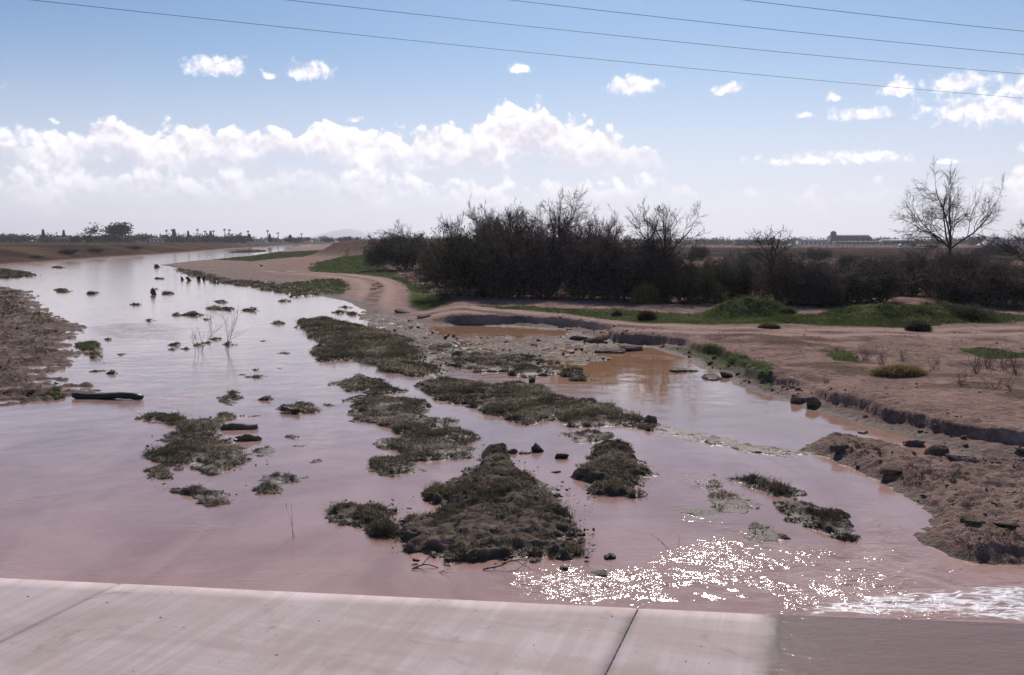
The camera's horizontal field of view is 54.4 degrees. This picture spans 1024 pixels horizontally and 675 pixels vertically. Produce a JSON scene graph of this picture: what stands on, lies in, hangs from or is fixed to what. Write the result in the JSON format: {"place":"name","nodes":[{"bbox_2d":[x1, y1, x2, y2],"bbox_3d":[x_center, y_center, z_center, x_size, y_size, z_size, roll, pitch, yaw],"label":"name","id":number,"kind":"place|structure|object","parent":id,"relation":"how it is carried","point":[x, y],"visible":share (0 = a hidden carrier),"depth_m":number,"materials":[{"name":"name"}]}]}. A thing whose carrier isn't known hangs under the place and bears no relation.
{"place":"outdoors","nodes":[
{"label":"outdoors","id":0,"kind":"place"},
{"bbox_2d":[311,229,378,240],"bbox_3d":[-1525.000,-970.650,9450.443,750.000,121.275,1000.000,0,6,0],"label":"mountain","id":1,"kind":"structure","parent":0,"point":[344,233],"depth_m":9298.81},
{"bbox_2d":[0,578,783,674],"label":"concrete pavement","id":2,"kind":"structure","parent":0,"point":[50,627],"depth_m":8.02,"materials":[{"name":"concrete"}]},
{"bbox_2d":[0,244,1023,623],"bbox_3d":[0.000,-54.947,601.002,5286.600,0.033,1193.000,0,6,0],"label":"water","id":3,"kind":"structure","parent":0,"point":[82,498],"depth_m":13.20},
{"bbox_2d":[0,267,40,277],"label":"mud island","id":4,"kind":"structure","parent":3,"relation":"in","point":[6,272],"depth_m":93.09,"materials":[{"name":"soil"}]},
{"bbox_2d":[30,386,72,399],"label":"mud island","id":5,"kind":"structure","parent":3,"relation":"in","point":[57,391],"depth_m":20.50,"materials":[{"name":"green plant"}]},
{"bbox_2d":[74,340,102,350],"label":"mud island","id":6,"kind":"structure","parent":3,"relation":"in","point":[87,345],"depth_m":29.95,"materials":[{"name":"green plant"}]},
{"bbox_2d":[71,392,143,399],"bbox_3d":[-8.226,1.193,20.327,1.541,0.159,0.252,1,6,8],"label":"drift log","id":7,"kind":"object","parent":3,"relation":"on","point":[109,395],"visible":1,"depth_m":20.25,"materials":[{"name":"brown wood"}]},
{"bbox_2d":[134,409,252,478],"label":"mud island","id":8,"kind":"structure","parent":3,"relation":"in","point":[190,441],"depth_m":15.09,"materials":[{"name":"brown plant"}]},
{"bbox_2d":[167,483,232,506],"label":"mud island","id":9,"kind":"structure","parent":3,"relation":"in","point":[210,496],"depth_m":12.57,"materials":[{"name":"brown plant"}]},
{"bbox_2d":[216,388,243,405],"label":"mud island","id":10,"kind":"structure","parent":3,"relation":"in","point":[232,396],"depth_m":20.32,"materials":[{"name":"green soil"}]},
{"bbox_2d":[221,422,257,429],"bbox_3d":[-4.655,1.526,17.073,0.646,0.132,0.203,0,6,-2],"label":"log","id":11,"kind":"object","parent":3,"relation":"on","point":[239,426],"visible":1,"depth_m":17.00,"materials":[{"name":"brown wood"}]},
{"bbox_2d":[235,433,261,440],"bbox_3d":[-4.266,1.618,16.088,0.445,0.138,0.172,0,6,-4],"label":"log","id":12,"kind":"object","parent":3,"relation":"on","point":[247,436],"visible":1,"depth_m":16.03,"materials":[{"name":"brown wood"}]},
{"bbox_2d":[321,496,410,542],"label":"mud island","id":13,"kind":"structure","parent":3,"relation":"in","point":[374,516],"depth_m":11.42,"materials":[{"name":"green soil"}]},
{"bbox_2d":[328,373,409,393],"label":"mud island","id":14,"kind":"structure","parent":3,"relation":"in","point":[358,382],"depth_m":21.79,"materials":[{"name":"soil"}]},
{"bbox_2d":[342,391,482,476],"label":"mud island","id":15,"kind":"structure","parent":3,"relation":"in","point":[426,438],"depth_m":16.27,"materials":[{"name":"brown plant"}]},
{"bbox_2d":[421,340,485,353],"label":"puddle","id":16,"kind":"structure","parent":3,"relation":"in","point":[448,345],"depth_m":29.32,"materials":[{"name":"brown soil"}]},
{"bbox_2d":[397,444,593,563],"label":"mud island","id":17,"kind":"structure","parent":3,"relation":"in","point":[496,503],"depth_m":11.09,"materials":[{"name":"brown plant"}]},
{"bbox_2d":[329,444,595,564],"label":"mud clods","id":18,"kind":"object","parent":17,"relation":"on","point":[447,560],"visible":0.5,"depth_m":10.80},
{"bbox_2d":[413,376,661,430],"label":"mud island","id":19,"kind":"structure","parent":3,"relation":"in","point":[520,402],"depth_m":19.17,"materials":[{"name":"soil"}]},
{"bbox_2d":[558,428,614,442],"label":"mud island","id":20,"kind":"structure","parent":3,"relation":"in","point":[590,435],"depth_m":16.27,"materials":[{"name":"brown soil"}]},
{"bbox_2d":[570,437,662,497],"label":"mud island","id":21,"kind":"structure","parent":3,"relation":"in","point":[612,467],"depth_m":13.52,"materials":[{"name":"brown plant"}]},
{"bbox_2d":[674,508,718,516],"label":"mud island","id":22,"kind":"structure","parent":3,"relation":"in","point":[700,512],"depth_m":11.78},
{"bbox_2d":[691,484,762,513],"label":"mud island","id":23,"kind":"structure","parent":3,"relation":"in","point":[724,501],"depth_m":12.18,"materials":[{"name":"soil"}]},
{"bbox_2d":[0,0,1023,240],"label":"sky","id":24,"kind":"structure","parent":0,"point":[155,123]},
{"bbox_2d":[10,239,1023,617],"bbox_3d":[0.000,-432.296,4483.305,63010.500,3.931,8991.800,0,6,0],"label":"ground","id":25,"kind":"structure","parent":0,"point":[904,413],"depth_m":26.14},
{"bbox_2d":[0,241,333,265],"bbox_3d":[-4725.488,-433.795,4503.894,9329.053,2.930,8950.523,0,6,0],"label":"levee","id":26,"kind":"structure","parent":25,"relation":"on","point":[14,253],"depth_m":215.91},
{"bbox_2d":[69,234,120,242],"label":"tree","id":27,"kind":"object","parent":26,"relation":"on","point":[90,239],"visible":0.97,"depth_m":464.68,"materials":[{"name":"green plant"}]},
{"bbox_2d":[82,222,133,242],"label":"tree","id":28,"kind":"object","parent":26,"relation":"on","point":[119,229],"visible":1,"depth_m":466.27,"materials":[{"name":"green plant"}]},
{"bbox_2d":[175,268,319,297],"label":"mud island","id":29,"kind":"structure","parent":25,"relation":"on","point":[281,288],"depth_m":74.19,"materials":[{"name":"soil"}]},
{"bbox_2d":[248,445,276,456],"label":"mud island","id":30,"kind":"structure","parent":25,"relation":"on","point":[265,451],"depth_m":15.18,"materials":[{"name":"green soil"}]},
{"bbox_2d":[251,471,308,494],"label":"mud island","id":31,"kind":"structure","parent":25,"relation":"on","point":[267,485],"depth_m":13.24,"materials":[{"name":"green soil"}]},
{"bbox_2d":[275,401,323,413],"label":"mud island","id":32,"kind":"structure","parent":25,"relation":"on","point":[306,408],"depth_m":18.89,"materials":[{"name":"green soil"}]},
{"bbox_2d":[360,219,433,270],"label":"shrub","id":33,"kind":"object","parent":25,"relation":"on","point":[400,251],"visible":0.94,"depth_m":97.80,"materials":[{"name":"brown plant"}]},
{"bbox_2d":[402,263,434,281],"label":"shrub","id":34,"kind":"object","parent":25,"relation":"on","point":[416,272],"visible":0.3,"depth_m":74.14,"materials":[{"name":"green plant"}]},
{"bbox_2d":[415,207,503,297],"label":"shrub","id":35,"kind":"object","parent":25,"relation":"on","point":[445,262],"visible":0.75,"depth_m":50.15,"materials":[{"name":"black plant"}]},
{"bbox_2d":[412,196,517,296],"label":"shrub","id":36,"kind":"object","parent":25,"relation":"on","point":[473,218],"visible":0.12,"depth_m":53.28,"materials":[{"name":"brown plant"}]},
{"bbox_2d":[484,205,537,293],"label":"bare tree","id":37,"kind":"object","parent":25,"relation":"on","point":[518,213],"visible":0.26,"depth_m":53.17,"materials":[{"name":"brown plant"}]},
{"bbox_2d":[0,286,1023,564],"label":"mudflat","id":38,"kind":"structure","parent":25,"relation":"on","point":[946,532],"depth_m":14.16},
{"bbox_2d":[0,282,383,396],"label":"weeds","id":39,"kind":"object","parent":38,"relation":"on","point":[21,313],"visible":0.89,"depth_m":38.21,"materials":[{"name":"brown plant"}]},
{"bbox_2d":[295,315,447,377],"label":"mud island","id":40,"kind":"structure","parent":38,"relation":"on","point":[382,350],"depth_m":29.02,"materials":[{"name":"soil"}]},
{"bbox_2d":[389,320,609,369],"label":"mud clods","id":41,"kind":"object","parent":38,"relation":"on","point":[527,355],"visible":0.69,"depth_m":29.74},
{"bbox_2d":[434,351,591,380],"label":"mud island","id":42,"kind":"structure","parent":38,"relation":"on","point":[509,364],"depth_m":25.10,"materials":[{"name":"brown soil"}]},
{"bbox_2d":[583,335,608,342],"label":"mud slab","id":43,"kind":"structure","parent":38,"relation":"on","point":[600,338],"depth_m":31.25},
{"bbox_2d":[594,347,625,352],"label":"mud slab","id":44,"kind":"structure","parent":38,"relation":"on","point":[610,350],"depth_m":28.64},
{"bbox_2d":[620,344,642,350],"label":"mud slab","id":45,"kind":"structure","parent":38,"relation":"on","point":[628,347],"depth_m":29.20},
{"bbox_2d":[653,426,815,456],"bbox_3d":[3.153,1.676,16.182,1.328,0.186,4.158,-4,7,-37],"label":"mud shelf","id":46,"kind":"object","parent":38,"relation":"on","point":[725,441],"visible":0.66,"depth_m":15.74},
{"bbox_2d":[879,466,902,474],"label":"mud slab","id":47,"kind":"structure","parent":38,"relation":"on","point":[888,470],"depth_m":13.30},
{"bbox_2d":[902,440,925,446],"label":"mud slab","id":48,"kind":"structure","parent":38,"relation":"on","point":[914,443],"depth_m":15.58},
{"bbox_2d":[812,435,1023,554],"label":"mud clods","id":49,"kind":"object","parent":38,"relation":"on","point":[953,503],"visible":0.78,"depth_m":12.27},
{"bbox_2d":[821,431,1023,555],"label":"weeds","id":50,"kind":"object","parent":38,"relation":"on","point":[961,477],"visible":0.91,"depth_m":12.72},
{"bbox_2d":[924,444,949,454],"bbox_3d":[6.133,1.653,14.331,0.352,0.206,0.281,-1,7,-13],"label":"clod","id":51,"kind":"object","parent":38,"relation":"on","point":[941,449],"visible":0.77,"depth_m":14.25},
{"bbox_2d":[945,452,978,461],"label":"mud slab","id":52,"kind":"structure","parent":38,"relation":"on","point":[960,457],"depth_m":13.86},
{"bbox_2d":[959,515,986,523],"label":"mud slab","id":53,"kind":"structure","parent":38,"relation":"on","point":[972,519],"depth_m":10.74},
{"bbox_2d":[0,232,1023,244],"bbox_3d":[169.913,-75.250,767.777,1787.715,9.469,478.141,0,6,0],"label":"distant trees","id":54,"kind":"object","parent":25,"relation":"on","point":[196,238],"visible":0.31,"depth_m":572.29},
{"bbox_2d":[453,207,572,299],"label":"shrub","id":55,"kind":"object","parent":25,"relation":"on","point":[495,270],"visible":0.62,"depth_m":48.49,"materials":[{"name":"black plant"}]},
{"bbox_2d":[466,197,567,285],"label":"shrub","id":56,"kind":"object","parent":25,"relation":"on","point":[530,222],"visible":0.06,"depth_m":57.18,"materials":[{"name":"brown plant"}]},
{"bbox_2d":[489,209,582,299],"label":"shrub","id":57,"kind":"object","parent":25,"relation":"on","point":[527,280],"visible":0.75,"depth_m":47.78,"materials":[{"name":"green plant"}]},
{"bbox_2d":[523,184,598,291],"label":"bare tree","id":58,"kind":"object","parent":25,"relation":"on","point":[559,224],"visible":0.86,"depth_m":49.65,"materials":[{"name":"brown plant"}]},
{"bbox_2d":[525,213,633,300],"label":"shrub","id":59,"kind":"object","parent":25,"relation":"on","point":[577,264],"visible":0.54,"depth_m":47.18,"materials":[{"name":"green plant"}]},
{"bbox_2d":[550,204,645,292],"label":"shrub","id":60,"kind":"object","parent":25,"relation":"on","point":[612,223],"visible":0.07,"depth_m":53.47,"materials":[{"name":"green plant"}]},
{"bbox_2d":[572,215,658,301],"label":"shrub","id":61,"kind":"object","parent":25,"relation":"on","point":[628,281],"visible":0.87,"depth_m":46.03,"materials":[{"name":"black plant"}]},
{"bbox_2d":[213,249,1023,372],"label":"grass","id":62,"kind":"structure","parent":25,"relation":"on","point":[776,317],"depth_m":35.72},
{"bbox_2d":[628,281,661,303],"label":"grass clump","id":63,"kind":"object","parent":25,"relation":"on","point":[644,294],"visible":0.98,"depth_m":44.21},
{"bbox_2d":[636,309,658,320],"bbox_3d":[4.827,-0.844,35.764,0.988,0.449,0.757,0,6,0],"label":"grass clump","id":64,"kind":"object","parent":25,"relation":"on","point":[647,315],"visible":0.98,"depth_m":35.62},
{"bbox_2d":[613,235,696,302],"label":"shrub","id":65,"kind":"object","parent":25,"relation":"on","point":[658,262],"visible":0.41,"depth_m":46.13,"materials":[{"name":"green plant"}]},
{"bbox_2d":[625,198,709,268],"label":"bare tree","id":66,"kind":"object","parent":25,"relation":"on","point":[666,232],"visible":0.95,"depth_m":46.50,"materials":[{"name":"brown plant"}]},
{"bbox_2d":[648,250,728,304],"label":"shrub","id":67,"kind":"object","parent":25,"relation":"on","point":[698,285],"visible":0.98,"depth_m":44.30,"materials":[{"name":"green plant"}]},
{"bbox_2d":[687,244,709,260],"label":"shrub","id":68,"kind":"object","parent":25,"relation":"on","point":[700,254],"visible":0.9,"depth_m":142.76,"materials":[{"name":"green plant"}]},
{"bbox_2d":[690,251,761,301],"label":"shrub","id":69,"kind":"object","parent":25,"relation":"on","point":[722,276],"visible":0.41,"depth_m":46.22,"materials":[{"name":"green plant"}]},
{"bbox_2d":[715,251,771,299],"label":"shrub","id":70,"kind":"object","parent":25,"relation":"on","point":[739,272],"visible":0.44,"depth_m":46.71,"materials":[{"name":"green plant"}]},
{"bbox_2d":[727,249,773,265],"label":"shrub","id":71,"kind":"object","parent":25,"relation":"on","point":[732,255],"visible":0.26,"depth_m":110.37,"materials":[{"name":"brown plant"}]},
{"bbox_2d":[733,239,769,245],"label":"building","id":72,"kind":"structure","parent":25,"relation":"on","point":[741,242],"depth_m":637.29,"materials":[{"name":"white brick"}]},
{"bbox_2d":[736,224,797,301],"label":"bare tree","id":73,"kind":"object","parent":25,"relation":"on","point":[770,261],"visible":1,"depth_m":42.17,"materials":[{"name":"brown plant"}]},
{"bbox_2d":[727,472,807,501],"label":"mud island","id":74,"kind":"structure","parent":25,"relation":"on","point":[773,488],"depth_m":12.80,"materials":[{"name":"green plant"}]},
{"bbox_2d":[744,521,790,543],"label":"mud island","id":75,"kind":"structure","parent":25,"relation":"on","point":[764,533],"depth_m":10.88,"materials":[{"name":"brown soil"}]},
{"bbox_2d":[558,315,1023,466],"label":"mud clods","id":76,"kind":"object","parent":25,"relation":"on","point":[963,444],"visible":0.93,"depth_m":22.33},
{"bbox_2d":[749,247,836,307],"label":"shrub","id":77,"kind":"object","parent":25,"relation":"on","point":[789,283],"visible":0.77,"depth_m":42.56,"materials":[{"name":"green plant"}]},
{"bbox_2d":[790,394,807,403],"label":"mud slab","id":78,"kind":"structure","parent":25,"relation":"on","point":[796,398],"depth_m":19.70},
{"bbox_2d":[796,240,825,245],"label":"building","id":79,"kind":"structure","parent":25,"relation":"on","point":[808,242],"depth_m":617.32,"materials":[{"name":"white paint"}]},
{"bbox_2d":[806,396,820,407],"bbox_3d":[5.812,1.295,19.185,0.310,0.326,0.204,4,5,16],"label":"clod","id":80,"kind":"object","parent":25,"relation":"on","point":[813,401],"visible":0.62,"depth_m":19.12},
{"bbox_2d":[799,245,833,259],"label":"shrub","id":81,"kind":"object","parent":25,"relation":"on","point":[810,254],"visible":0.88,"depth_m":147.75,"materials":[{"name":"green plant"}]},
{"bbox_2d":[773,500,861,541],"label":"mud island","id":82,"kind":"structure","parent":25,"relation":"on","point":[836,523],"depth_m":11.40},
{"bbox_2d":[780,254,857,307],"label":"shrub","id":83,"kind":"object","parent":25,"relation":"on","point":[821,289],"visible":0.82,"depth_m":41.84,"materials":[{"name":"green plant"}]},
{"bbox_2d":[653,332,1023,452],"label":"mud clods","id":84,"kind":"object","parent":25,"relation":"on","point":[935,426],"visible":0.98,"depth_m":20.56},
{"bbox_2d":[653,325,1023,426],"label":"pebbles","id":85,"kind":"object","parent":25,"relation":"on","point":[896,364],"visible":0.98,"depth_m":24.52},
{"bbox_2d":[807,257,881,305],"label":"shrub","id":86,"kind":"object","parent":25,"relation":"on","point":[863,281],"visible":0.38,"depth_m":42.95,"materials":[{"name":"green plant"}]},
{"bbox_2d":[826,231,871,244],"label":"church","id":87,"kind":"structure","parent":25,"relation":"on","point":[832,237],"depth_m":641.90,"materials":[{"name":"grey brick"}]},
{"bbox_2d":[832,241,879,245],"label":"building","id":88,"kind":"structure","parent":25,"relation":"on","point":[854,243],"depth_m":602.38,"materials":[{"name":"white brick"}]},
{"bbox_2d":[816,252,899,303],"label":"shrub","id":89,"kind":"object","parent":25,"relation":"on","point":[877,280],"visible":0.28,"depth_m":44.26,"materials":[{"name":"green plant"}]},
{"bbox_2d":[849,249,931,302],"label":"shrub","id":90,"kind":"object","parent":25,"relation":"on","point":[888,269],"visible":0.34,"depth_m":44.60,"materials":[{"name":"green plant"}]},
{"bbox_2d":[865,363,928,377],"bbox_3d":[8.262,0.669,21.367,1.462,0.326,0.941,0,6,0],"label":"grass clump","id":91,"kind":"object","parent":25,"relation":"on","point":[904,371],"visible":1,"depth_m":21.18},
{"bbox_2d":[879,239,915,245],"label":"building","id":92,"kind":"structure","parent":25,"relation":"on","point":[886,241],"depth_m":617.38,"materials":[{"name":"white brick"}]},
{"bbox_2d":[858,243,946,295],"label":"shrub","id":93,"kind":"object","parent":25,"relation":"on","point":[912,263],"visible":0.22,"depth_m":51.21,"materials":[{"name":"brown plant"}]},
{"bbox_2d":[895,249,978,296],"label":"shrub","id":94,"kind":"object","parent":25,"relation":"on","point":[930,265],"visible":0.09,"depth_m":50.77,"materials":[{"name":"brown plant"}]},
{"bbox_2d":[883,157,1006,261],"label":"bare tree","id":95,"kind":"object","parent":25,"relation":"on","point":[949,222],"visible":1,"depth_m":50.57,"materials":[{"name":"brown plant"}]},
{"bbox_2d":[911,249,1002,303],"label":"shrub","id":96,"kind":"object","parent":25,"relation":"on","point":[956,262],"visible":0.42,"depth_m":44.12,"materials":[{"name":"brown plant"}]},
{"bbox_2d":[917,246,1012,302],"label":"shrub","id":97,"kind":"object","parent":25,"relation":"on","point":[922,295],"visible":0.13,"depth_m":45.44,"materials":[{"name":"brown plant"}]},
{"bbox_2d":[942,300,994,319],"bbox_3d":[15.663,-0.846,34.337,1.852,0.825,1.891,2,6,17],"label":"shrub","id":98,"kind":"object","parent":25,"relation":"on","point":[971,312],"visible":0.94,"depth_m":34.08,"materials":[{"name":"green plant"}]},
{"bbox_2d":[925,244,1015,304],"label":"shrub","id":99,"kind":"object","parent":25,"relation":"on","point":[969,275],"visible":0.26,"depth_m":43.66,"materials":[{"name":"brown plant"}]},
{"bbox_2d":[958,347,989,373],"bbox_3d":[10.132,0.512,21.598,0.552,0.687,0.686,-3,6,-28],"label":"dead weed","id":100,"kind":"object","parent":25,"relation":"on","point":[976,365],"visible":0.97,"depth_m":21.64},
{"bbox_2d":[928,249,1023,310],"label":"shrub","id":101,"kind":"object","parent":25,"relation":"on","point":[1002,287],"visible":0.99,"depth_m":41.44,"materials":[{"name":"brown plant"}]},
{"bbox_2d":[955,234,999,244],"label":"tree","id":102,"kind":"object","parent":25,"relation":"on","point":[970,240],"visible":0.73,"depth_m":685.02,"materials":[{"name":"plant"}]},
{"bbox_2d":[964,243,1021,258],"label":"shrub","id":103,"kind":"object","parent":25,"relation":"on","point":[992,252],"visible":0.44,"depth_m":146.84,"materials":[{"name":"brown plant"}]},
{"bbox_2d":[990,343,1019,370],"bbox_3d":[11.001,0.442,22.227,0.685,0.677,0.742,0,6,0],"label":"dead weed","id":104,"kind":"object","parent":25,"relation":"on","point":[1001,363],"visible":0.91,"depth_m":22.23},
{"bbox_2d":[987,219,1023,261],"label":"bare tree","id":105,"kind":"object","parent":25,"relation":"on","point":[1015,252],"visible":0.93,"depth_m":51.24,"materials":[{"name":"brown plant"}]},
{"bbox_2d":[34,0,1016,97],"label":"power line","id":106,"kind":"object","parent":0,"point":[488,48],"visible":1,"depth_m":45.51,"materials":[{"name":"metal"}]},
{"bbox_2d":[263,271,1023,337],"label":"dirt track","id":107,"kind":"structure","parent":0,"point":[391,295],"depth_m":33.18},
{"bbox_2d":[903,320,933,330],"bbox_3d":[12.891,-0.431,31.535,1.158,0.478,0.882,0,6,0],"label":"grass clump","id":108,"kind":"object","parent":107,"relation":"on","point":[917,326],"visible":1,"depth_m":31.42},
{"bbox_2d":[290,0,1019,73],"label":"power line","id":109,"kind":"object","parent":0,"point":[637,37],"visible":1,"depth_m":43.63,"materials":[{"name":"metal"}]},
{"bbox_2d":[444,239,1023,259],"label":"field","id":110,"kind":"structure","parent":0,"point":[842,251],"depth_m":271.35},
{"bbox_2d":[513,0,1023,54],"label":"power line","id":111,"kind":"object","parent":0,"point":[752,27],"visible":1,"depth_m":41.59,"materials":[{"name":"metal"}]},
{"bbox_2d":[745,0,1018,30],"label":"power line","id":112,"kind":"object","parent":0,"point":[877,15],"visible":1,"depth_m":39.76,"materials":[{"name":"metal"}]},
{"bbox_2d":[774,615,1023,674],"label":"shallow water","id":113,"kind":"structure","parent":0,"point":[815,645],"depth_m":7.87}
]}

